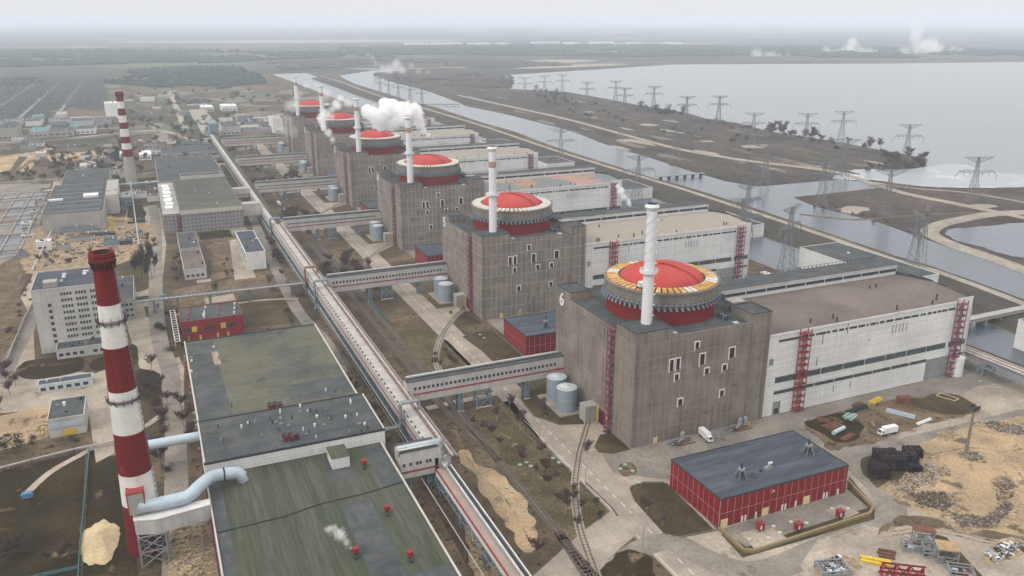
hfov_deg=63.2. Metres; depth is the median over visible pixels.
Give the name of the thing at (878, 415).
scrap ground
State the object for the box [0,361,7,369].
bare tree
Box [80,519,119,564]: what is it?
sand heap
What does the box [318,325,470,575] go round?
gallery path
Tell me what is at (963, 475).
wheel track
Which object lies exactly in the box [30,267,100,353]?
office block
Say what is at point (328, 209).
railway track
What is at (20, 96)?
switchyard gantry
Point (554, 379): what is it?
storage tank
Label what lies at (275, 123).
building
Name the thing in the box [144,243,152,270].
bare tree
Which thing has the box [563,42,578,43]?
greenhouse
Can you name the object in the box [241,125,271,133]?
building
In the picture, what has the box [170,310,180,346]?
ladder rack
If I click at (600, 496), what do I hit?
kerb
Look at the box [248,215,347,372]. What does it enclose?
service road
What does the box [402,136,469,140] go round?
top windows
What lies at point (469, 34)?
field
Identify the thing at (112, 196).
stair tower
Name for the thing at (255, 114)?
scrub patch
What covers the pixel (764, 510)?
door
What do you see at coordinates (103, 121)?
store
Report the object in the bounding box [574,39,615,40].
field
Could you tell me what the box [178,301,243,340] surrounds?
pump station
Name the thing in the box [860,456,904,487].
pile verge
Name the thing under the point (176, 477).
service road
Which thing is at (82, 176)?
roof
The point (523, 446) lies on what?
bare tree
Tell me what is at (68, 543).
bare tree
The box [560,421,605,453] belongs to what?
rail apron
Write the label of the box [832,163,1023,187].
foam water
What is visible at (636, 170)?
power pylon
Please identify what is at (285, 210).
bare tree
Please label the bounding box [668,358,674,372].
window
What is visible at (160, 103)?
scrub patch
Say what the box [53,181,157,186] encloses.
yard pipe rack
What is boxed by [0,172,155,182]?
lane
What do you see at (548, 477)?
bare tree
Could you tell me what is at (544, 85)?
power pylon
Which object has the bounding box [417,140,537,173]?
turbine hall
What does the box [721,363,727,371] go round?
window
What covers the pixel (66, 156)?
sand lot
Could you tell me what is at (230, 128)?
building
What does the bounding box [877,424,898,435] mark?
truck
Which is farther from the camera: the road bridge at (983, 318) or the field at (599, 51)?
the field at (599, 51)
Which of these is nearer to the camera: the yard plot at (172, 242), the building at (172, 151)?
the yard plot at (172, 242)
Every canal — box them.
[273,73,1023,365]
[340,70,1023,298]
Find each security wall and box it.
[0,132,159,144]
[5,302,32,362]
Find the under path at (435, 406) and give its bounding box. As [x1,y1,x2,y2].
[426,392,496,409]
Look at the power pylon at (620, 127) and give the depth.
1151.08 m
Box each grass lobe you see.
[16,356,83,379]
[89,344,138,370]
[135,370,161,400]
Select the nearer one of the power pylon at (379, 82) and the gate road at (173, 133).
the gate road at (173, 133)
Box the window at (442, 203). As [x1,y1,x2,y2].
[440,199,444,206]
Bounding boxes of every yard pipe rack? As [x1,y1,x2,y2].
[31,228,52,269]
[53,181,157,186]
[130,181,139,250]
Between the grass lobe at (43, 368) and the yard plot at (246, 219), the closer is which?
the grass lobe at (43, 368)
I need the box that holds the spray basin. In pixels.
[0,191,47,258]
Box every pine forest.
[0,48,345,66]
[97,65,266,88]
[337,43,1023,58]
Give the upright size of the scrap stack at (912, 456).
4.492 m
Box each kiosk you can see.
[756,520,765,531]
[794,520,803,531]
[835,508,845,518]
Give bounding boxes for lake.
[506,62,1023,184]
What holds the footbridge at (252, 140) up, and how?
on the ground at (398, 312)
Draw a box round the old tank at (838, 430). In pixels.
[831,425,845,434]
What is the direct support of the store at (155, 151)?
on the ground at (398, 312)
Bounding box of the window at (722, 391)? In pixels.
[718,389,724,397]
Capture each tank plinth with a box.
[365,234,382,241]
[428,292,452,304]
[537,394,578,417]
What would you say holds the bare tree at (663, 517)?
on the grass island at (684, 516)
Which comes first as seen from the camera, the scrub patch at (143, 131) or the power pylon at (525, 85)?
the scrub patch at (143, 131)
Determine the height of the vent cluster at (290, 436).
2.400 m
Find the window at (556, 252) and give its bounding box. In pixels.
[554,250,558,259]
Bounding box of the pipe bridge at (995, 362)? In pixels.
[964,346,1023,384]
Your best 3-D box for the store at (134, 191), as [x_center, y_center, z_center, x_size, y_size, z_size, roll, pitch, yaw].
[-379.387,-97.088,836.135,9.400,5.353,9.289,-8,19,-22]
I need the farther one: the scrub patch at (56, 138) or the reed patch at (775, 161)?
the scrub patch at (56, 138)
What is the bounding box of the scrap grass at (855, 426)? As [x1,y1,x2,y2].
[805,413,864,442]
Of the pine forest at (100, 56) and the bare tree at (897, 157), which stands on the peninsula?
the bare tree at (897, 157)
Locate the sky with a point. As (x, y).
(10, 10)
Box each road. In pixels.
[0,130,197,142]
[0,307,36,377]
[22,125,158,128]
[147,205,187,575]
[168,92,187,127]
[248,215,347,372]
[253,144,718,575]
[321,76,1023,304]
[533,507,651,575]
[658,408,1023,575]
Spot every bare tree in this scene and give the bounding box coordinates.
[0,358,12,372]
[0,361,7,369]
[0,367,11,378]
[0,545,8,553]
[0,549,15,565]
[1,377,12,394]
[3,538,15,555]
[5,533,22,551]
[7,371,19,384]
[8,541,19,556]
[38,550,53,563]
[57,546,66,556]
[62,537,73,556]
[114,147,119,161]
[129,255,136,279]
[132,249,142,277]
[136,249,144,276]
[138,242,144,255]
[138,380,161,398]
[140,250,152,276]
[141,258,149,284]
[143,353,156,366]
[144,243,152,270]
[150,252,157,274]
[150,447,167,466]
[151,374,164,391]
[152,406,168,421]
[158,390,171,401]
[169,391,187,408]
[172,409,188,425]
[176,338,186,350]
[271,249,279,259]
[278,205,289,213]
[289,204,301,211]
[323,253,332,259]
[323,259,333,269]
[338,265,351,272]
[340,255,349,268]
[341,248,354,263]
[349,256,361,266]
[350,262,364,270]
[364,257,370,268]
[446,351,456,364]
[480,418,490,431]
[484,423,497,436]
[493,405,501,419]
[494,436,504,446]
[507,393,515,407]
[514,408,527,423]
[516,443,527,458]
[518,447,529,461]
[525,535,546,558]
[533,463,539,471]
[535,441,547,457]
[537,398,549,422]
[538,456,550,468]
[540,458,551,473]
[540,472,553,486]
[552,470,560,482]
[558,490,570,514]
[563,486,571,496]
[569,489,580,500]
[570,481,578,490]
[573,512,583,527]
[578,497,587,510]
[582,438,594,458]
[639,496,652,515]
[660,511,668,523]
[766,122,773,135]
[811,126,819,141]
[867,136,875,143]
[877,137,884,149]
[881,149,892,158]
[894,154,901,165]
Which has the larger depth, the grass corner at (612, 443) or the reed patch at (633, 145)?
the reed patch at (633, 145)
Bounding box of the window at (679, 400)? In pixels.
[677,397,683,407]
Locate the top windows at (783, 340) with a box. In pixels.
[779,307,955,341]
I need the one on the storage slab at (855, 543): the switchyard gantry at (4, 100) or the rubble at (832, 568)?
the rubble at (832, 568)
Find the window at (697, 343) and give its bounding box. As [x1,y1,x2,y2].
[694,341,700,350]
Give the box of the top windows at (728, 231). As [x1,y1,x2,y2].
[594,231,735,248]
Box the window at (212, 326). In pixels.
[204,325,215,329]
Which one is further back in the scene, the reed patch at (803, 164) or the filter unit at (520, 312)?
the reed patch at (803, 164)
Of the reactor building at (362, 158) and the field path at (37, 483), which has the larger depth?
the reactor building at (362, 158)
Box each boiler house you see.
[41,182,107,233]
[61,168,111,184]
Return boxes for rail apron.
[325,202,347,207]
[369,243,393,251]
[438,306,469,319]
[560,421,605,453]
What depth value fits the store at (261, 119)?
1403.65 m
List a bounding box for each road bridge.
[656,172,704,179]
[969,305,1023,328]
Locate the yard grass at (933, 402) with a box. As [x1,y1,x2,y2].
[911,393,975,414]
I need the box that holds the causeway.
[457,95,1023,218]
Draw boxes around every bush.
[149,399,158,404]
[155,322,164,328]
[156,423,169,431]
[157,415,169,420]
[162,343,175,350]
[162,463,172,471]
[178,334,189,342]
[182,425,194,431]
[430,356,439,361]
[451,357,459,362]
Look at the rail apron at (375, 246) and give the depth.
646.02 m
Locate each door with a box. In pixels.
[63,428,76,435]
[720,518,727,527]
[761,507,768,515]
[772,401,780,414]
[803,495,809,503]
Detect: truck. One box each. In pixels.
[698,426,713,442]
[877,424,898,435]
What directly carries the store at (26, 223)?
on the slab at (10, 188)
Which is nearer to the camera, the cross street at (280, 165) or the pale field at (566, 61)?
the cross street at (280, 165)
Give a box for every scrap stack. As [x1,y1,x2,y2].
[867,458,879,465]
[867,462,891,479]
[871,447,898,458]
[877,453,907,471]
[895,450,919,463]
[901,445,923,458]
[906,463,923,472]
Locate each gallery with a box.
[133,499,210,568]
[210,134,457,481]
[434,464,531,575]
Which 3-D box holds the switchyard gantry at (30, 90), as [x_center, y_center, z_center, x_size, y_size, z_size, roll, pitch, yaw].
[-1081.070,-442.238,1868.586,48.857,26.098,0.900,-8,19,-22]
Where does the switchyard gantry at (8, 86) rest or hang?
on the switchyard ground at (42, 108)
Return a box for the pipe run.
[0,440,113,468]
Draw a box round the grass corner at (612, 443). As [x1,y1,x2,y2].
[594,433,629,453]
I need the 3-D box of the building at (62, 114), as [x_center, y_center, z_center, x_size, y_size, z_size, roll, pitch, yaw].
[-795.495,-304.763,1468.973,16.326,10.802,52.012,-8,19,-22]
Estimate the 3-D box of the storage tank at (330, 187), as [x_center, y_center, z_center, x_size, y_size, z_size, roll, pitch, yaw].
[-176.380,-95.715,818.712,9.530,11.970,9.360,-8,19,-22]
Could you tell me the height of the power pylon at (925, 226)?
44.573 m
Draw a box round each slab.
[0,184,50,263]
[0,184,52,308]
[124,208,165,299]
[126,296,183,405]
[741,525,785,547]
[800,525,948,575]
[825,504,858,518]
[968,544,1023,575]
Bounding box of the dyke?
[312,77,1023,333]
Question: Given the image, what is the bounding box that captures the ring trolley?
[636,281,642,288]
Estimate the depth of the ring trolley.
345.53 m
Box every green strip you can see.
[374,326,469,372]
[470,401,609,540]
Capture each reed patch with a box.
[537,120,555,124]
[584,135,603,139]
[610,145,629,150]
[617,141,645,148]
[619,145,638,149]
[630,124,648,127]
[630,139,655,145]
[637,120,657,123]
[649,135,671,139]
[657,153,690,160]
[668,163,703,171]
[672,144,693,148]
[694,150,718,154]
[712,156,738,162]
[718,152,738,155]
[731,149,751,152]
[735,164,758,169]
[739,147,765,152]
[747,165,778,172]
[758,157,788,163]
[759,165,785,171]
[789,147,821,153]
[790,168,828,176]
[793,162,821,168]
[821,166,859,174]
[852,161,893,169]
[864,160,887,164]
[880,160,913,167]
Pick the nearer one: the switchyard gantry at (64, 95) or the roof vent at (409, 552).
the roof vent at (409, 552)
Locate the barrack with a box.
[37,372,92,392]
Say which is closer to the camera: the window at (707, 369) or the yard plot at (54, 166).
the window at (707, 369)
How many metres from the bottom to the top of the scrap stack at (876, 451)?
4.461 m
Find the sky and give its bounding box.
[0,0,1023,20]
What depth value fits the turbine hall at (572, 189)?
687.71 m
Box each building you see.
[0,123,21,139]
[29,126,50,137]
[31,113,45,117]
[36,151,46,156]
[48,127,75,136]
[55,111,67,118]
[69,124,81,126]
[75,125,96,133]
[79,163,87,167]
[139,150,151,159]
[160,144,221,156]
[199,105,213,111]
[207,120,218,138]
[218,122,240,134]
[219,103,236,110]
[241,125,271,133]
[268,115,282,132]
[282,76,335,152]
[304,85,374,176]
[324,171,335,175]
[333,97,419,207]
[361,200,377,209]
[376,116,484,250]
[415,243,442,262]
[442,146,585,319]
[503,310,555,355]
[556,202,772,447]
[670,430,848,527]
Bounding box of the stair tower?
[105,179,120,213]
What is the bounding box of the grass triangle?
[600,549,655,575]
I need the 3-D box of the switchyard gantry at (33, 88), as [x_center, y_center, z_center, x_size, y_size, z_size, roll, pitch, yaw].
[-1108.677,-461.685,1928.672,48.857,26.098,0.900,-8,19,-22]
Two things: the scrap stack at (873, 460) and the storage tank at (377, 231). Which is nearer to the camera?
the scrap stack at (873, 460)
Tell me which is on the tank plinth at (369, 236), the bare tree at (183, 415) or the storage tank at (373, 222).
the storage tank at (373, 222)
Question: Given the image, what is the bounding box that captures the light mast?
[964,404,980,453]
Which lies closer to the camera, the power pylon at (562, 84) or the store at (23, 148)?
the store at (23, 148)
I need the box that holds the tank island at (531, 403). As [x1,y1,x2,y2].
[521,386,583,424]
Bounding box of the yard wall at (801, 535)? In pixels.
[718,480,874,552]
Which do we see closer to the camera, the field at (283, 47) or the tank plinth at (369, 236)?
the tank plinth at (369, 236)
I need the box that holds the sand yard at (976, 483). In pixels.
[890,416,1023,536]
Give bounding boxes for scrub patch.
[27,123,68,127]
[37,137,79,142]
[45,136,118,144]
[49,107,101,112]
[50,111,105,117]
[59,140,111,146]
[75,104,143,109]
[78,133,114,138]
[98,113,154,120]
[105,85,119,87]
[105,143,143,148]
[108,90,123,93]
[126,97,169,102]
[129,85,150,87]
[129,123,188,132]
[132,112,166,118]
[133,130,157,132]
[134,94,157,97]
[134,99,157,101]
[137,87,175,90]
[139,107,156,109]
[142,89,181,91]
[145,116,175,121]
[154,90,191,93]
[154,102,170,105]
[156,121,198,129]
[161,99,213,104]
[164,103,204,106]
[171,115,193,120]
[173,92,193,94]
[174,135,237,145]
[188,97,215,98]
[189,92,214,95]
[202,85,252,88]
[207,111,222,113]
[208,103,221,106]
[210,97,248,102]
[210,112,240,118]
[222,90,241,92]
[226,87,244,88]
[230,111,278,117]
[233,93,283,97]
[240,132,272,135]
[243,103,272,106]
[249,85,276,88]
[249,99,281,100]
[250,101,272,104]
[253,111,281,113]
[258,132,283,135]
[265,96,280,99]
[266,106,284,108]
[269,101,292,106]
[270,102,292,104]
[278,90,312,93]
[279,94,314,97]
[290,96,332,100]
[334,111,362,113]
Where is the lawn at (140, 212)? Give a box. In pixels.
[127,205,146,217]
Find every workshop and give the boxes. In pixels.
[176,231,199,255]
[180,249,206,279]
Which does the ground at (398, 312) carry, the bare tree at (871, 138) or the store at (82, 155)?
the store at (82, 155)
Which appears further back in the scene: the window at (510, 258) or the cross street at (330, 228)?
the cross street at (330, 228)
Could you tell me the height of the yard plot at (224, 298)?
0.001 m
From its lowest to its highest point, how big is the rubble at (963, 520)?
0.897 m
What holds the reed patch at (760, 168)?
on the peninsula
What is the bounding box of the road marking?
[263,150,688,575]
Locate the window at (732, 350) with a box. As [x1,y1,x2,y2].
[728,346,735,359]
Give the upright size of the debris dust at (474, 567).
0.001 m
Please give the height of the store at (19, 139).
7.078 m
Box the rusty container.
[896,395,912,403]
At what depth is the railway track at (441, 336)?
459.30 m
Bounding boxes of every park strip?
[171,268,302,303]
[237,291,319,327]
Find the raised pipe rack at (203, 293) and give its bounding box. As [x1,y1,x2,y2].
[135,280,307,312]
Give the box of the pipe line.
[420,476,483,575]
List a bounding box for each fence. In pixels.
[30,565,77,575]
[77,447,89,575]
[369,299,388,321]
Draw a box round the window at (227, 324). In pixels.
[226,322,234,326]
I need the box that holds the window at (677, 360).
[675,357,680,371]
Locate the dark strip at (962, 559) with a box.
[932,534,981,575]
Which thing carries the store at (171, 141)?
on the ground at (398, 312)
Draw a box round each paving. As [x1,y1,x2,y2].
[0,180,114,462]
[563,381,1023,575]
[747,260,1010,362]
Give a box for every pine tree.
[0,436,14,451]
[6,432,24,450]
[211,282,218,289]
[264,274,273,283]
[593,496,600,505]
[596,509,603,518]
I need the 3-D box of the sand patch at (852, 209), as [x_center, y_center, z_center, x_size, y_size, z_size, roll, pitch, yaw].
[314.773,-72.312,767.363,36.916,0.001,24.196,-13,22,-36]
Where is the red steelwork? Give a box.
[878,562,925,575]
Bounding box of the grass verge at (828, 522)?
[721,477,874,557]
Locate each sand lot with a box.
[0,155,19,171]
[17,149,46,172]
[46,150,105,160]
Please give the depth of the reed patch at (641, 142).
1184.01 m
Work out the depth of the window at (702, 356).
342.58 m
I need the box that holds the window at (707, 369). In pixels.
[703,367,709,375]
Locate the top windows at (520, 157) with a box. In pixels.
[460,157,526,162]
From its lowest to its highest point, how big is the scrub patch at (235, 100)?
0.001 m
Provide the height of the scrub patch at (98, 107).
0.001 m
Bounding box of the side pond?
[945,223,1023,256]
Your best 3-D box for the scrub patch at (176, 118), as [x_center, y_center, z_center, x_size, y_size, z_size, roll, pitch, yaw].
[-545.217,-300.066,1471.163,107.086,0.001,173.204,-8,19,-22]
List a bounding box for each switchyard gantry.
[0,84,17,93]
[0,84,20,92]
[0,88,14,96]
[0,99,27,110]
[0,103,23,114]
[0,109,15,117]
[3,94,31,107]
[7,92,34,104]
[11,91,37,99]
[15,88,39,99]
[19,87,42,95]
[22,85,44,93]
[25,81,47,92]
[33,99,61,110]
[40,92,66,103]
[42,89,68,101]
[45,87,70,98]
[65,100,93,110]
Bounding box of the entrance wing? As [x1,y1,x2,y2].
[56,336,102,359]
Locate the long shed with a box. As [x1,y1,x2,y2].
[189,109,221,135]
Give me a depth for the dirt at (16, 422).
363.67 m
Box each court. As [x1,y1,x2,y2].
[211,240,233,281]
[229,239,255,279]
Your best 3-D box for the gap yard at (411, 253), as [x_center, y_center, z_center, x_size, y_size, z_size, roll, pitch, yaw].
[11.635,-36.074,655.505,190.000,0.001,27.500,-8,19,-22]
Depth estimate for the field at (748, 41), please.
6446.25 m
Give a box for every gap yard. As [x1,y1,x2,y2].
[406,250,414,257]
[486,310,553,334]
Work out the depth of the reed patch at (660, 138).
1223.73 m
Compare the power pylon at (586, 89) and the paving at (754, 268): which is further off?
the power pylon at (586, 89)
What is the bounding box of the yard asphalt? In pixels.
[601,356,1023,479]
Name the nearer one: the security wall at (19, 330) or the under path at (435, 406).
the under path at (435, 406)
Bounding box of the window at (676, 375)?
[673,372,679,381]
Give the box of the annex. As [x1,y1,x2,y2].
[117,275,136,319]
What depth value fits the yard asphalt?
356.59 m
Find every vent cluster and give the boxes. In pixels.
[267,401,282,408]
[282,432,299,441]
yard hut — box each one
[55,243,70,249]
[59,224,94,232]
[69,233,94,241]
[85,230,114,235]
[103,236,117,245]
[119,238,132,244]
[128,216,145,223]
[133,229,143,236]
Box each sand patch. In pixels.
[616,139,633,141]
[639,123,657,125]
[741,144,769,147]
[838,206,869,213]
[971,204,997,208]
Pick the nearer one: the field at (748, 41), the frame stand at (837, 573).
the frame stand at (837, 573)
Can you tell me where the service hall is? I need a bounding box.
[184,323,461,575]
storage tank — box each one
[278,142,285,151]
[300,161,307,171]
[328,184,336,196]
[329,186,338,199]
[369,219,380,235]
[372,223,383,239]
[433,274,447,295]
[438,280,452,301]
[546,370,566,401]
[556,380,576,413]
[949,353,964,376]
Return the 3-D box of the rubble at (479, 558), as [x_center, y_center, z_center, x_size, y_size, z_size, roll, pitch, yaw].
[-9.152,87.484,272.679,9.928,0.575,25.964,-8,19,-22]
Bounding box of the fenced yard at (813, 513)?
[724,488,867,546]
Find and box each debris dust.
[20,221,158,273]
[24,421,49,439]
[161,520,218,575]
[464,524,502,575]
[814,555,861,575]
[878,461,950,495]
[895,489,962,512]
[936,430,962,440]
[940,498,1021,533]
[956,450,989,462]
[968,420,1023,436]
[982,537,1023,564]
[989,474,1019,503]
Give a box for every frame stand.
[814,558,851,575]
[900,537,930,554]
[910,524,936,547]
[920,541,948,556]
[933,539,961,565]
[945,561,975,575]
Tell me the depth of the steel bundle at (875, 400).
382.29 m
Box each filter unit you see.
[512,309,528,316]
[667,431,695,446]
[725,416,752,431]
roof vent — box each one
[352,546,358,559]
[361,458,366,469]
[384,504,389,516]
[406,549,412,563]
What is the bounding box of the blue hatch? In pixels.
[21,490,33,499]
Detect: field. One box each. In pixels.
[0,452,84,575]
[3,42,90,43]
[7,47,73,48]
[12,70,131,79]
[36,46,100,48]
[83,445,138,575]
[92,43,150,44]
[98,62,266,68]
[101,45,147,46]
[107,36,171,37]
[112,39,479,42]
[211,45,288,47]
[253,46,317,47]
[270,47,338,49]
[351,67,457,69]
[426,55,496,56]
[453,34,485,34]
[495,36,533,36]
[514,64,628,68]
[528,60,596,62]
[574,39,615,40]
[576,50,617,51]
[579,42,719,44]
[607,41,641,41]
[618,38,651,38]
[720,41,777,42]
[751,45,781,46]
[779,32,809,32]
[786,44,846,45]
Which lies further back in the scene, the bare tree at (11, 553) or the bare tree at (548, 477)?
the bare tree at (548, 477)
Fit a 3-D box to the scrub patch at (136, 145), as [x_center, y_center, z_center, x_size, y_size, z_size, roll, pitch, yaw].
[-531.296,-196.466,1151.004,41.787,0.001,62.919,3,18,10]
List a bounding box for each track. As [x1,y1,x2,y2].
[0,160,31,179]
[236,151,501,461]
[240,151,596,575]
[311,203,343,233]
[360,244,391,290]
[433,308,466,370]
[463,453,527,537]
[555,530,590,575]
[570,421,601,575]
[800,212,982,219]
[874,182,1023,202]
[878,515,1023,540]
[879,527,998,540]
[881,531,993,544]
[920,447,1023,470]
[920,452,1023,480]
[952,492,986,498]
[954,468,1023,511]
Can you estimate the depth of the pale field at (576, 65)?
3068.09 m
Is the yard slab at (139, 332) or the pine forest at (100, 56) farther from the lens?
the pine forest at (100, 56)
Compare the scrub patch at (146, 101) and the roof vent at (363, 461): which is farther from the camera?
the scrub patch at (146, 101)
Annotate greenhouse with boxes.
[404,43,423,44]
[425,43,451,44]
[467,43,490,44]
[531,42,559,43]
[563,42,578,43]
[589,42,613,43]
[663,42,681,43]
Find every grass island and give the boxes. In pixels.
[454,306,481,325]
[464,331,521,358]
[629,483,712,536]
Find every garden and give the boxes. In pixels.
[144,305,176,316]
[164,310,185,358]
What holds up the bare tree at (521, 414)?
on the green strip at (533, 481)
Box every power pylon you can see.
[373,78,385,93]
[382,80,392,95]
[391,82,402,98]
[402,84,415,100]
[417,87,426,105]
[517,77,533,96]
[537,75,550,94]
[544,128,576,157]
[555,74,569,93]
[577,82,595,103]
[606,81,623,102]
[609,113,634,145]
[614,88,633,111]
[620,154,655,201]
[645,86,662,108]
[661,123,691,159]
[676,96,698,122]
[707,96,730,122]
[727,196,764,225]
[730,181,763,238]
[739,113,767,145]
[747,144,784,187]
[777,203,801,270]
[792,113,820,145]
[803,159,844,207]
[813,149,851,193]
[827,139,863,180]
[829,111,856,142]
[866,170,911,221]
[892,124,923,160]
[905,209,926,266]
[913,204,930,265]
[954,157,996,203]
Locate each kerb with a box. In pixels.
[463,330,522,355]
[491,395,569,473]
[520,397,559,424]
[586,482,617,515]
[630,481,663,486]
[680,529,717,537]
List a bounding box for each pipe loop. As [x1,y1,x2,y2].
[269,217,281,239]
[303,265,318,294]
[313,278,328,309]
[385,398,420,431]
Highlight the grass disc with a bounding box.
[617,462,636,475]
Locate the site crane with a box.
[108,216,132,234]
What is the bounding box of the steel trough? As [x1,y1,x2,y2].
[885,407,915,418]
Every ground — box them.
[0,20,1023,189]
[0,72,1023,575]
[0,78,108,130]
[29,258,132,297]
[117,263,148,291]
[804,393,980,450]
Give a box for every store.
[0,118,24,124]
[11,137,23,141]
[12,135,26,138]
[16,249,27,257]
[20,145,36,151]
[21,139,36,143]
[21,220,32,226]
[21,233,34,239]
[25,116,44,122]
[25,118,42,125]
[29,142,44,145]
[37,200,46,205]
[40,186,48,190]
[48,117,60,121]
[48,121,67,126]
[59,118,77,123]
[69,116,91,118]
[71,118,94,124]
[79,152,93,159]
[84,156,101,162]
[94,116,116,122]
[95,118,111,124]
[102,155,113,162]
[112,162,123,169]
[117,168,124,177]
[129,189,139,194]
[136,190,145,198]
[140,96,154,101]
[144,143,156,148]
[145,180,157,185]
[146,194,158,201]
[147,112,158,117]
[147,148,160,154]
[153,105,160,108]
[158,94,174,96]
[167,140,175,143]
[179,110,190,114]
[182,140,199,145]
[186,104,207,106]
[212,90,221,92]
[219,117,232,121]
[222,103,242,105]
[237,114,248,121]
[240,125,258,128]
[241,121,261,125]
[248,117,260,121]
[252,116,267,122]
[260,113,276,116]
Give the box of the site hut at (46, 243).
[35,238,52,250]
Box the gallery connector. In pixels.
[394,437,449,490]
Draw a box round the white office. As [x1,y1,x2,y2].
[235,230,266,269]
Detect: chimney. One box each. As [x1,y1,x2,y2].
[88,248,165,557]
[115,91,137,184]
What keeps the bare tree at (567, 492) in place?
on the green strip at (533, 481)
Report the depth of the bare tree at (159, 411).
359.64 m
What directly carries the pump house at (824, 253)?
on the ground at (398, 312)
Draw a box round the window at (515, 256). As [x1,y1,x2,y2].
[513,255,516,265]
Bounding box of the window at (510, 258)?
[508,256,512,266]
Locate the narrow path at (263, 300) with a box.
[176,298,298,314]
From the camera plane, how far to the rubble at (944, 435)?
351.33 m
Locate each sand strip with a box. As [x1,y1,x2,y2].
[451,426,464,450]
[458,449,536,552]
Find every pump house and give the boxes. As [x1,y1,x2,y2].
[479,139,508,142]
[538,156,574,168]
[619,179,652,200]
[727,212,763,237]
[798,242,938,282]
[1013,318,1023,350]
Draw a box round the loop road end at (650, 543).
[599,533,669,569]
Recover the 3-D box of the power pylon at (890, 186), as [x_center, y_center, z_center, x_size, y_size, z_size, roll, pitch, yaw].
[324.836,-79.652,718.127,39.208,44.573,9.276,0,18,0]
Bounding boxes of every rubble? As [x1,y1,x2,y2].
[32,423,48,436]
[45,226,144,264]
[172,524,214,575]
[471,534,500,575]
[816,554,851,573]
[892,464,942,491]
[907,490,954,511]
[936,430,959,438]
[950,500,1014,527]
[959,452,982,460]
[977,420,1023,434]
[984,541,1023,561]
[992,479,1013,499]
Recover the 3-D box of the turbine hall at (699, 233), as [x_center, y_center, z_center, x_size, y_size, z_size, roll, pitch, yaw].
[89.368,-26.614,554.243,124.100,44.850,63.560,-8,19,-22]
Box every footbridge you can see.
[221,135,284,151]
[235,152,307,172]
[254,176,337,199]
[282,209,380,239]
[325,261,447,301]
[403,350,564,411]
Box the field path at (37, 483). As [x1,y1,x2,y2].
[20,415,159,495]
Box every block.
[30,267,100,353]
[104,101,117,117]
[120,191,131,205]
[179,171,223,179]
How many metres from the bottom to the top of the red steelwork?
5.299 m
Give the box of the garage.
[47,395,88,437]
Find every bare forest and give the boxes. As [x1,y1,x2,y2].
[0,77,44,87]
[266,58,570,69]
[374,72,514,87]
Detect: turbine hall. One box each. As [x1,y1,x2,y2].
[347,110,434,127]
[375,123,478,146]
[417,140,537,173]
[466,163,622,213]
[554,199,751,287]
[719,256,973,416]
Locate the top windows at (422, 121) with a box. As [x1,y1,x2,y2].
[364,121,425,124]
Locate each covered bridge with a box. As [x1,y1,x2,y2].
[231,186,249,197]
[241,201,261,215]
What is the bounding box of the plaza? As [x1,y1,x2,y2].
[152,123,168,139]
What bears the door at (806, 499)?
in the diesel building at (727, 485)
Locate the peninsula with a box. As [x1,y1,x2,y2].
[343,63,1023,265]
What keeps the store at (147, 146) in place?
on the ground at (398, 312)
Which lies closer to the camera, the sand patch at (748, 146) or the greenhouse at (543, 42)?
the sand patch at (748, 146)
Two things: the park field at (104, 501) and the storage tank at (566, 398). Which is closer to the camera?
the park field at (104, 501)
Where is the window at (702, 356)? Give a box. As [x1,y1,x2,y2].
[698,352,705,366]
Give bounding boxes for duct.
[125,467,248,515]
[148,431,199,469]
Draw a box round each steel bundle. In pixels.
[816,417,830,422]
[821,421,842,431]
[840,433,855,441]
[842,412,857,420]
[852,401,862,406]
[859,554,890,566]
[868,396,882,404]
[877,548,895,559]
[916,417,931,424]
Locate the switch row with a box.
[0,83,82,127]
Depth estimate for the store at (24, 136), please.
1204.85 m
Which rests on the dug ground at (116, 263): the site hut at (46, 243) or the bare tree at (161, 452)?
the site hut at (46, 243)
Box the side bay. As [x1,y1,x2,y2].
[157,182,182,233]
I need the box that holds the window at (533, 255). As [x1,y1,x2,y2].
[531,253,535,263]
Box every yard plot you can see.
[13,153,30,156]
[15,178,42,182]
[20,281,28,294]
[21,177,33,181]
[47,165,60,168]
[109,209,127,215]
[112,216,124,221]
[119,186,144,190]
[124,185,148,188]
[137,177,155,181]
[166,243,178,249]
[167,240,177,243]
[182,282,207,287]
[197,237,203,245]
[197,279,210,282]
[199,230,232,239]
[205,244,212,251]
[205,294,235,303]
[223,225,246,233]
[238,293,261,299]
[243,216,249,222]
[273,248,289,259]
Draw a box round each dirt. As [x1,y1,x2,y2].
[0,299,26,360]
[0,405,49,449]
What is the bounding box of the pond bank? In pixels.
[920,210,1023,273]
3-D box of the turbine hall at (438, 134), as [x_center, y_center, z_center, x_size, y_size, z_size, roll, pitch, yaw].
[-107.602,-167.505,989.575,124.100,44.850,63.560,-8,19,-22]
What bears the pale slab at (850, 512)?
on the fenced yard at (813, 513)
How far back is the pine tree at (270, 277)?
550.76 m
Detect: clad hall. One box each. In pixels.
[154,154,225,182]
[172,177,243,231]
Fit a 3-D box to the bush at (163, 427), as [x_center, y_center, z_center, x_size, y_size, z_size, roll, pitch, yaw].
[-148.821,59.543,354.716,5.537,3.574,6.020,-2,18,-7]
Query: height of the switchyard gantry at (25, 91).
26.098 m
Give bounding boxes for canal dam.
[413,104,459,104]
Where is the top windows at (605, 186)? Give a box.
[526,186,607,193]
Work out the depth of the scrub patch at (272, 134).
1265.91 m
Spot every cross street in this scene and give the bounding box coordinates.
[262,164,298,167]
[272,188,327,193]
[302,225,354,230]
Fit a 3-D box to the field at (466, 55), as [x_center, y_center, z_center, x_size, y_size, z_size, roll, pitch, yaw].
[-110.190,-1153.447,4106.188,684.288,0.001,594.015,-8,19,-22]
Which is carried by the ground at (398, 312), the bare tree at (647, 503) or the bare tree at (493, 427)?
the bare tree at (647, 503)

